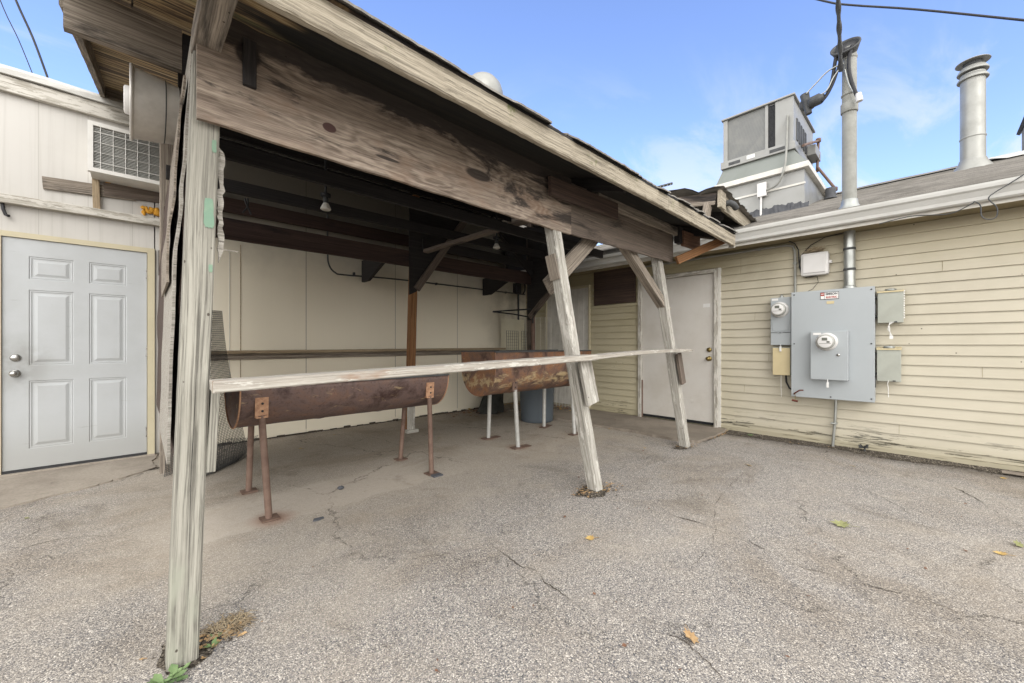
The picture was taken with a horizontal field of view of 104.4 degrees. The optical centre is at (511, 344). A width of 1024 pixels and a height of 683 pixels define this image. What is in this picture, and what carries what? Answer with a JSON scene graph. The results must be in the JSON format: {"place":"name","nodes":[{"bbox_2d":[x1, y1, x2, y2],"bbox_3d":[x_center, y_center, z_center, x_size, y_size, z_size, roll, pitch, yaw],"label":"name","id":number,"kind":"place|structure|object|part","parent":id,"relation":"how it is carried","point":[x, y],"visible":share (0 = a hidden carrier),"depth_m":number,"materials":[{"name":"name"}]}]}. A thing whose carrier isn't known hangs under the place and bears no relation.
{"place":"outdoors","nodes":[
{"label":"outdoors","id":0,"kind":"place"},
{"bbox_2d":[0,0,32,72],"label":"overhead wire","id":1,"kind":"object","parent":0,"point":[17,37],"visible":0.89,"depth_m":5.68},
{"bbox_2d":[15,0,48,77],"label":"overhead wire","id":2,"kind":"object","parent":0,"point":[32,37],"visible":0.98,"depth_m":5.78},
{"bbox_2d":[0,453,158,509],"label":"concrete path","id":3,"kind":"structure","parent":0,"point":[20,489],"depth_m":3.32,"materials":[{"name":"beige concrete"}]},
{"bbox_2d":[0,409,1023,682],"bbox_3d":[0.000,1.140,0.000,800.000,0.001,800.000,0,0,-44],"label":"ground","id":4,"kind":"structure","parent":0,"point":[414,571],"depth_m":2.04,"materials":[{"name":"grey asphalt"}]},
{"bbox_2d":[147,662,190,682],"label":"weed","id":5,"kind":"object","parent":4,"relation":"on","point":[174,670],"visible":1,"depth_m":1.35,"materials":[{"name":"green plant"}]},
{"bbox_2d":[164,448,173,476],"bbox_3d":[-2.890,0.426,3.428,0.170,1.433,0.554,0,0,-44],"label":"wire sheet","id":6,"kind":"object","parent":4,"relation":"on","point":[166,468],"visible":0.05,"depth_m":3.46,"materials":[{"name":"grey metal"}]},
{"bbox_2d":[156,633,213,674],"bbox_3d":[-1.204,1.133,1.483,0.187,0.009,0.235,0,0,-44],"label":"soil patch","id":7,"kind":"object","parent":4,"relation":"on","point":[161,662],"visible":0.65,"depth_m":1.44,"materials":[{"name":"brown soil"}]},
{"bbox_2d":[210,310,246,471],"bbox_3d":[-2.608,0.428,3.579,0.139,1.430,0.973,0,0,-19],"label":"wire sheet","id":8,"kind":"object","parent":4,"relation":"on","point":[217,320],"visible":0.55,"depth_m":3.59,"materials":[{"name":"grey metal"}]},
{"bbox_2d":[200,607,257,641],"bbox_3d":[-1.143,1.127,1.612,0.207,0.022,0.199,0,0,2],"label":"dry grass clump","id":9,"kind":"object","parent":4,"relation":"on","point":[245,619],"visible":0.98,"depth_m":1.60,"materials":[{"name":"plant"}]},
{"bbox_2d":[206,435,257,475],"bbox_3d":[-2.842,1.049,3.838,0.352,0.164,1.027,0,0,-14],"label":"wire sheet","id":10,"kind":"object","parent":4,"relation":"on","point":[234,461],"visible":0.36,"depth_m":3.92,"materials":[{"name":"grey metal"}]},
{"bbox_2d":[0,64,600,476],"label":"white building","id":11,"kind":"structure","parent":4,"relation":"on","point":[79,266],"depth_m":3.94,"materials":[{"name":"paint"}]},
{"bbox_2d":[2,236,146,474],"bbox_3d":[-4.050,0.091,3.729,0.920,2.053,0.118,0,0,-44],"label":"door","id":12,"kind":"structure","parent":11,"relation":"in","point":[74,317],"depth_m":3.70,"materials":[{"name":"paint"}]},
{"bbox_2d":[87,119,173,191],"bbox_3d":[-3.705,-1.785,3.928,0.650,0.450,0.440,0,0,-44],"label":"window air conditioner","id":13,"kind":"object","parent":11,"relation":"attached to","point":[115,155],"depth_m":3.71,"materials":[{"name":"white metal"}]},
{"bbox_2d":[211,348,505,359],"bbox_3d":[-1.758,0.116,5.806,4.380,0.109,0.187,0,0,-44],"label":"wall shelf","id":14,"kind":"object","parent":11,"relation":"attached to","point":[260,354],"depth_m":5.24,"materials":[{"name":"brown wood"}]},
{"bbox_2d":[327,214,524,294],"bbox_3d":[-1.099,-1.365,6.527,3.730,0.858,0.045,0,0,-44],"label":"wall conduit","id":15,"kind":"object","parent":11,"relation":"attached to","point":[354,275],"depth_m":5.89,"materials":[{"name":"black metal"}]},
{"bbox_2d":[501,318,523,349],"bbox_3d":[0.015,0.050,7.598,0.620,1.080,0.022,0,0,-43],"label":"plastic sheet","id":16,"kind":"object","parent":11,"relation":"attached to","point":[516,326],"visible":0.53,"depth_m":7.58,"materials":[{"name":"beige plastic"}]},
{"bbox_2d":[513,283,525,294],"bbox_3d":[0.147,-1.124,7.703,0.276,0.302,0.095,0,0,-44],"label":"junction box","id":17,"kind":"object","parent":11,"relation":"attached to","point":[516,288],"visible":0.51,"depth_m":7.62,"materials":[{"name":"black metal"}]},
{"bbox_2d":[313,516,323,521],"bbox_3d":[-1.259,1.134,2.583,0.069,0.008,0.035,0,0,-37],"label":"stone","id":18,"kind":"object","parent":4,"relation":"on","point":[318,518],"visible":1,"depth_m":2.58,"materials":[{"name":"grey stone"}]},
{"bbox_2d":[224,374,448,522],"bbox_3d":[-1.355,0.703,3.270,1.587,0.879,0.760,0,0,-44],"label":"barrel grill","id":19,"kind":"object","parent":4,"relation":"on","point":[251,409],"visible":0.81,"depth_m":2.95,"materials":[{"name":"brown metal"}]},
{"bbox_2d":[59,0,756,671],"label":"grill shelter","id":20,"kind":"object","parent":4,"relation":"on","point":[347,86],"visible":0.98,"depth_m":2.03,"materials":[{"name":"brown wood"}]},
{"bbox_2d":[123,62,179,144],"bbox_3d":[-1.762,-1.152,1.941,0.196,0.340,0.340,0,0,-44],"label":"exhaust fan","id":21,"kind":"object","parent":20,"relation":"attached to","point":[151,105],"visible":0.95,"depth_m":1.86,"materials":[{"name":"metal"}]},
{"bbox_2d":[242,198,251,214],"bbox_3d":[-2.576,-1.346,3.859,0.084,0.157,0.036,0,0,-44],"label":"wire hook","id":22,"kind":"object","parent":20,"relation":"hanging from","point":[247,205],"visible":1,"depth_m":3.85,"materials":[{"name":"black metal"}]},
{"bbox_2d":[320,159,330,210],"bbox_3d":[-1.881,-1.715,4.012,0.100,0.709,0.100,0,0,-44],"label":"flood lamp","id":23,"kind":"object","parent":20,"relation":"hanging from","point":[326,196],"visible":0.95,"depth_m":4.00,"materials":[{"name":"black metal"}]},
{"bbox_2d":[472,72,502,93],"bbox_3d":[-0.309,-2.335,4.269,0.430,1.098,0.430,0,0,-44],"label":"dome vent","id":24,"kind":"object","parent":20,"relation":"on","point":[490,80],"visible":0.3,"depth_m":4.09,"materials":[{"name":"metal"}]},
{"bbox_2d":[493,212,499,248],"bbox_3d":[-0.218,-1.712,5.601,0.100,0.714,0.100,0,0,-44],"label":"flood lamp","id":25,"kind":"object","parent":20,"relation":"hanging from","point":[496,238],"visible":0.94,"depth_m":5.58,"materials":[{"name":"black metal"}]},
{"bbox_2d":[506,331,518,349],"bbox_3d":[0.013,0.060,6.913,0.027,0.603,0.348,0,0,36],"label":"wire rack","id":26,"kind":"object","parent":20,"relation":"attached to","point":[510,339],"visible":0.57,"depth_m":6.91,"materials":[{"name":"black metal"}]},
{"bbox_2d":[493,308,533,322],"bbox_3d":[0.021,-0.510,6.719,0.702,0.300,0.048,0,0,6],"label":"swing bracket","id":27,"kind":"object","parent":20,"relation":"attached to","point":[502,311],"visible":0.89,"depth_m":6.72,"materials":[{"name":"black metal"}]},
{"bbox_2d":[531,316,534,349],"bbox_3d":[0.359,0.180,6.706,0.083,1.321,0.068,0,0,-44],"label":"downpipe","id":28,"kind":"object","parent":20,"relation":"attached to","point":[532,336],"visible":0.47,"depth_m":6.68,"materials":[{"name":"brown metal"}]},
{"bbox_2d":[431,473,442,477],"bbox_3d":[-0.651,1.132,3.445,0.090,0.012,0.060,0,0,-44],"label":"brick chip","id":29,"kind":"object","parent":4,"relation":"on","point":[436,475],"visible":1,"depth_m":3.43,"materials":[{"name":"stone"}]},
{"bbox_2d":[204,434,751,647],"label":"weeds","id":30,"kind":"object","parent":4,"relation":"on","point":[215,641],"visible":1,"depth_m":1.51,"materials":[{"name":"plant"}]},
{"bbox_2d":[476,393,503,413],"bbox_3d":[-0.377,0.770,6.745,0.474,0.720,0.572,0,0,-4],"label":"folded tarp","id":31,"kind":"object","parent":4,"relation":"on","point":[497,405],"visible":0.38,"depth_m":6.61,"materials":[{"name":"black plastic"}]},
{"bbox_2d":[446,403,568,416],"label":"leaf litter","id":32,"kind":"object","parent":4,"relation":"on","point":[505,411],"visible":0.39,"depth_m":6.64,"materials":[{"name":"brown plant"}]},
{"bbox_2d":[199,430,828,658],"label":"dry scraps","id":33,"kind":"object","parent":4,"relation":"on","point":[212,638],"visible":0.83,"depth_m":1.55,"materials":[{"name":"beige plant"}]},
{"bbox_2d":[461,350,590,449],"bbox_3d":[0.245,0.606,4.925,1.707,1.072,0.695,0,0,-44],"label":"barrel grill","id":34,"kind":"object","parent":4,"relation":"on","point":[490,382],"visible":0.82,"depth_m":4.47,"materials":[{"name":"brown metal"}]},
{"bbox_2d":[520,388,553,422],"bbox_3d":[0.376,0.688,5.975,0.593,0.905,0.593,0,0,-2],"label":"rubbish bin","id":35,"kind":"object","parent":4,"relation":"on","point":[531,403],"visible":0.39,"depth_m":5.76,"materials":[{"name":"grey plastic"}]},
{"bbox_2d":[492,544,606,635],"bbox_3d":[0.141,1.137,1.924,0.055,0.001,0.896,0,0,-34],"label":"asphalt crack","id":36,"kind":"object","parent":4,"relation":"on","point":[543,581],"visible":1,"depth_m":1.89,"materials":[{"name":"grey asphalt"}]},
{"bbox_2d":[149,409,1017,658],"bbox_3d":[0.680,1.131,3.350,5.864,0.010,7.117,0,0,-44],"label":"dark debris","id":37,"kind":"object","parent":4,"relation":"on","point":[204,642],"visible":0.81,"depth_m":3.63,"materials":[{"name":"soil"}]},
{"bbox_2d":[586,535,596,539],"bbox_3d":[0.469,1.128,2.327,0.090,0.016,0.037,0,0,-11],"label":"fallen leaf","id":38,"kind":"object","parent":4,"relation":"on","point":[589,537],"visible":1,"depth_m":2.33,"materials":[{"name":"yellow plant"}]},
{"bbox_2d":[575,487,609,497],"bbox_3d":[0.636,1.133,3.073,0.356,0.009,0.219,0,0,-44],"label":"soil patch","id":39,"kind":"object","parent":4,"relation":"on","point":[591,494],"visible":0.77,"depth_m":3.02,"materials":[{"name":"brown soil"}]},
{"bbox_2d":[504,401,726,443],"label":"concrete slab","id":40,"kind":"structure","parent":4,"relation":"on","point":[663,429],"depth_m":5.47,"materials":[{"name":"grey concrete"}]},
{"bbox_2d":[468,402,570,412],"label":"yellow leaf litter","id":41,"kind":"object","parent":40,"relation":"on","point":[520,409],"visible":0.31,"depth_m":6.75,"materials":[{"name":"yellow plant"}]},
{"bbox_2d":[525,317,550,349],"bbox_3d":[0.482,0.304,7.241,0.468,1.615,0.170,0,0,-6],"label":"wire rack","id":42,"kind":"object","parent":40,"relation":"on","point":[540,339],"visible":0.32,"depth_m":7.29,"materials":[{"name":"grey metal"}]},
{"bbox_2d":[521,331,526,349],"bbox_3d":[0.273,0.060,7.133,0.027,0.603,0.348,0,0,36],"label":"wire rack","id":43,"kind":"object","parent":42,"relation":"attached to","point":[523,341],"visible":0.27,"depth_m":7.04,"materials":[{"name":"black metal"}]},
{"bbox_2d":[551,323,570,406],"bbox_3d":[0.874,0.364,7.082,0.368,1.496,0.158,0,0,11],"label":"wire rack","id":44,"kind":"object","parent":40,"relation":"on","point":[559,397],"visible":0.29,"depth_m":7.05,"materials":[{"name":"grey metal"}]},
{"bbox_2d":[312,418,1020,669],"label":"leaf crumbs","id":45,"kind":"object","parent":4,"relation":"on","point":[648,508],"visible":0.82,"depth_m":2.02,"materials":[{"name":"brown plant"}]},
{"bbox_2d":[684,624,698,643],"bbox_3d":[0.695,1.124,1.549,0.058,0.024,0.120,0,0,10],"label":"fallen leaf","id":46,"kind":"object","parent":4,"relation":"on","point":[691,636],"visible":1,"depth_m":1.54,"materials":[{"name":"orange plant"}]},
{"bbox_2d":[671,635,722,678],"bbox_3d":[0.679,1.137,1.465,0.030,0.001,0.237,0,0,-25],"label":"asphalt crack","id":47,"kind":"object","parent":4,"relation":"on","point":[700,655],"visible":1,"depth_m":1.45,"materials":[{"name":"grey asphalt"}]},
{"bbox_2d":[633,502,763,548],"bbox_3d":[1.150,1.137,2.545,0.073,0.001,0.903,0,0,-41],"label":"asphalt crack","id":48,"kind":"object","parent":4,"relation":"on","point":[701,523],"visible":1,"depth_m":2.57,"materials":[{"name":"grey asphalt"}]},
{"bbox_2d":[691,472,744,568],"bbox_3d":[1.489,1.137,2.810,0.100,0.001,1.977,0,0,36],"label":"asphalt crack","id":49,"kind":"object","parent":4,"relation":"on","point":[714,515],"visible":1,"depth_m":2.64,"materials":[{"name":"grey asphalt"}]},
{"bbox_2d":[522,150,1023,471],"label":"yellow sided building","id":50,"kind":"structure","parent":4,"relation":"on","point":[956,394],"depth_m":4.27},
{"bbox_2d":[547,287,587,403],"bbox_3d":[1.003,0.042,7.173,0.038,2.055,0.945,0,0,-44],"label":"side door","id":51,"kind":"structure","parent":50,"relation":"in","point":[579,297],"depth_m":7.09,"materials":[{"name":"grey metal"}]},
{"bbox_2d":[658,182,672,186],"bbox_3d":[3.722,-3.468,10.100,0.744,1.417,0.713,0,0,33],"label":"tv antenna","id":52,"kind":"object","parent":50,"relation":"on","point":[667,184],"visible":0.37,"depth_m":9.85,"materials":[{"name":"grey metal"}]},
{"bbox_2d":[642,273,713,422],"bbox_3d":[2.356,0.045,5.722,0.126,2.020,1.048,0,0,-44],"label":"door","id":53,"kind":"structure","parent":50,"relation":"in","point":[691,298],"depth_m":5.62,"materials":[{"name":"white metal"}]},
{"bbox_2d":[645,244,796,291],"bbox_3d":[2.639,-0.903,5.398,0.038,0.597,2.042,0,0,-44],"label":"conduit pipe","id":54,"kind":"object","parent":50,"relation":"attached to","point":[771,247],"visible":0.77,"depth_m":4.94,"materials":[{"name":"grey metal"}]},
{"bbox_2d":[715,92,837,216],"bbox_3d":[4.724,-2.953,7.006,1.949,1.985,1.567,0,0,-44],"label":"rooftop hvac unit","id":55,"kind":"object","parent":50,"relation":"on","point":[771,153],"visible":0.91,"depth_m":6.50,"materials":[{"name":"grey metal"}]},
{"bbox_2d":[771,294,790,350],"bbox_3d":[3.184,-0.261,4.710,0.200,0.681,0.204,0,0,-44],"label":"meter socket","id":56,"kind":"object","parent":50,"relation":"attached to","point":[780,320],"visible":0.98,"depth_m":4.69,"materials":[{"name":"grey metal"}]},
{"bbox_2d":[773,347,790,388],"bbox_3d":[3.249,0.326,4.715,0.098,0.588,0.252,0,0,-44],"label":"breaker box","id":57,"kind":"object","parent":50,"relation":"attached to","point":[782,362],"visible":0.78,"depth_m":4.71,"materials":[{"name":"beige metal"}]},
{"bbox_2d":[801,251,831,276],"bbox_3d":[3.450,-0.915,4.508,0.095,0.260,0.281,0,0,-44],"label":"telephone box","id":58,"kind":"object","parent":50,"relation":"attached to","point":[815,264],"visible":1,"depth_m":4.48,"materials":[{"name":"white plastic"}]},
{"bbox_2d":[804,245,824,253],"bbox_3d":[3.441,-1.090,4.523,0.093,0.085,0.206,0,0,-44],"label":"bird nest","id":59,"kind":"object","parent":58,"relation":"on","point":[815,249],"visible":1,"depth_m":4.50,"materials":[{"name":"brown plant"}]},
{"bbox_2d":[789,232,843,290],"bbox_3d":[3.465,-0.915,4.510,0.053,0.624,0.534,0,0,-44],"label":"black cable","id":60,"kind":"object","parent":50,"relation":"attached to","point":[799,260],"visible":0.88,"depth_m":4.60,"materials":[{"name":"black rubber"}]},
{"bbox_2d":[791,286,875,402],"bbox_3d":[3.462,0.027,4.314,0.345,1.259,0.723,0,0,-44],"label":"electrical cabinet","id":61,"kind":"object","parent":50,"relation":"attached to","point":[833,342],"visible":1,"depth_m":4.26,"materials":[{"name":"grey metal"}]},
{"bbox_3d":[3.476,-0.004,4.333,0.013,1.197,0.715,0,0,-44],"label":"cabinet door","id":62,"kind":"part","parent":61,"relation":"part of","materials":[{"name":"grey metal"}]},
{"bbox_2d":[830,36,861,287],"bbox_3d":[3.573,-1.931,4.214,0.287,2.659,0.247,0,0,-19],"label":"service mast","id":63,"kind":"object","parent":61,"relation":"on","point":[849,107],"visible":0.8,"depth_m":4.19,"materials":[{"name":"silver metal"}]},
{"bbox_2d":[799,0,862,115],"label":"service drop cable","id":64,"kind":"object","parent":63,"relation":"attached to","point":[807,104],"visible":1,"depth_m":4.17,"materials":[{"name":"black plastic"}]},
{"bbox_2d":[830,400,837,446],"bbox_3d":[3.573,0.868,4.403,0.062,0.546,0.060,0,0,-44],"label":"conduit pipe","id":65,"kind":"object","parent":50,"relation":"attached to","point":[834,422],"visible":0.89,"depth_m":4.39,"materials":[{"name":"grey metal"}]},
{"bbox_2d":[875,346,901,396],"bbox_3d":[3.845,0.274,4.083,0.110,0.523,0.233,0,0,-44],"label":"disconnect box","id":66,"kind":"object","parent":50,"relation":"attached to","point":[888,363],"visible":0.88,"depth_m":4.03,"materials":[{"name":"grey metal"}]},
{"bbox_2d":[875,288,904,338],"bbox_3d":[3.855,-0.315,4.073,0.110,0.516,0.253,0,0,-44],"label":"disconnect box","id":67,"kind":"object","parent":50,"relation":"attached to","point":[891,305],"visible":0.94,"depth_m":4.02,"materials":[{"name":"grey metal"}]},
{"bbox_2d":[879,174,1023,223],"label":"gutter cable","id":68,"kind":"object","parent":50,"relation":"attached to","point":[995,205],"visible":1,"depth_m":3.34,"materials":[{"name":"black rubber"}]},
{"bbox_2d":[953,54,992,171],"bbox_3d":[6.750,-3.333,5.819,0.437,1.689,0.437,0,0,-44],"label":"flue pipe","id":69,"kind":"object","parent":50,"relation":"on","point":[973,75],"visible":0.89,"depth_m":5.73,"materials":[{"name":"metal"}]},
{"bbox_2d":[1016,117,1023,150],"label":"flue pipe","id":70,"kind":"structure","parent":50,"relation":"on","point":[1020,130],"depth_m":7.11,"materials":[{"name":"grey metal"}]},
{"bbox_2d":[830,519,857,527],"bbox_3d":[2.083,1.122,2.486,0.158,0.028,0.060,0,0,23],"label":"fallen leaf","id":71,"kind":"object","parent":4,"relation":"on","point":[842,523],"visible":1,"depth_m":2.50,"materials":[{"name":"plant"}]},
{"bbox_2d":[725,430,1023,477],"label":"soil strip","id":72,"kind":"object","parent":4,"relation":"on","point":[886,455],"visible":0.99,"depth_m":4.07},
{"bbox_2d":[858,444,868,450],"bbox_3d":[3.720,1.094,4.203,0.084,0.092,0.050,0,0,33],"label":"tap stub","id":73,"kind":"object","parent":72,"relation":"on","point":[864,447],"visible":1,"depth_m":4.20,"materials":[{"name":"grey metal"}]},
{"bbox_2d":[772,552,1002,634],"bbox_3d":[1.686,1.137,1.873,0.107,0.001,0.828,0,0,-44],"label":"asphalt crack","id":74,"kind":"object","parent":4,"relation":"on","point":[884,589],"visible":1,"depth_m":1.85,"materials":[{"name":"grey asphalt"}]},
{"bbox_2d":[993,551,1013,555],"bbox_3d":[2.663,1.129,2.151,0.090,0.015,0.028,0,0,29],"label":"fallen leaf","id":75,"kind":"object","parent":4,"relation":"on","point":[1002,553],"visible":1,"depth_m":2.16,"materials":[{"name":"yellow plant"}]},
{"bbox_2d":[1001,470,1023,475],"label":"timber strip","id":76,"kind":"object","parent":4,"relation":"on","point":[1012,472],"visible":1,"depth_m":3.44,"materials":[{"name":"grey wood"}]},
{"bbox_2d":[1013,540,1023,546],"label":"fallen leaf","id":77,"kind":"object","parent":4,"relation":"on","point":[1016,542],"visible":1,"depth_m":2.25,"materials":[{"name":"plant"}]},
{"bbox_2d":[0,0,1023,244],"label":"sky","id":78,"kind":"structure","parent":0,"point":[650,85],"materials":[{"name":"blue"}]},
{"bbox_2d":[817,0,1023,21],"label":"overhead wire","id":79,"kind":"object","parent":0,"point":[941,11],"visible":0.92,"depth_m":8.94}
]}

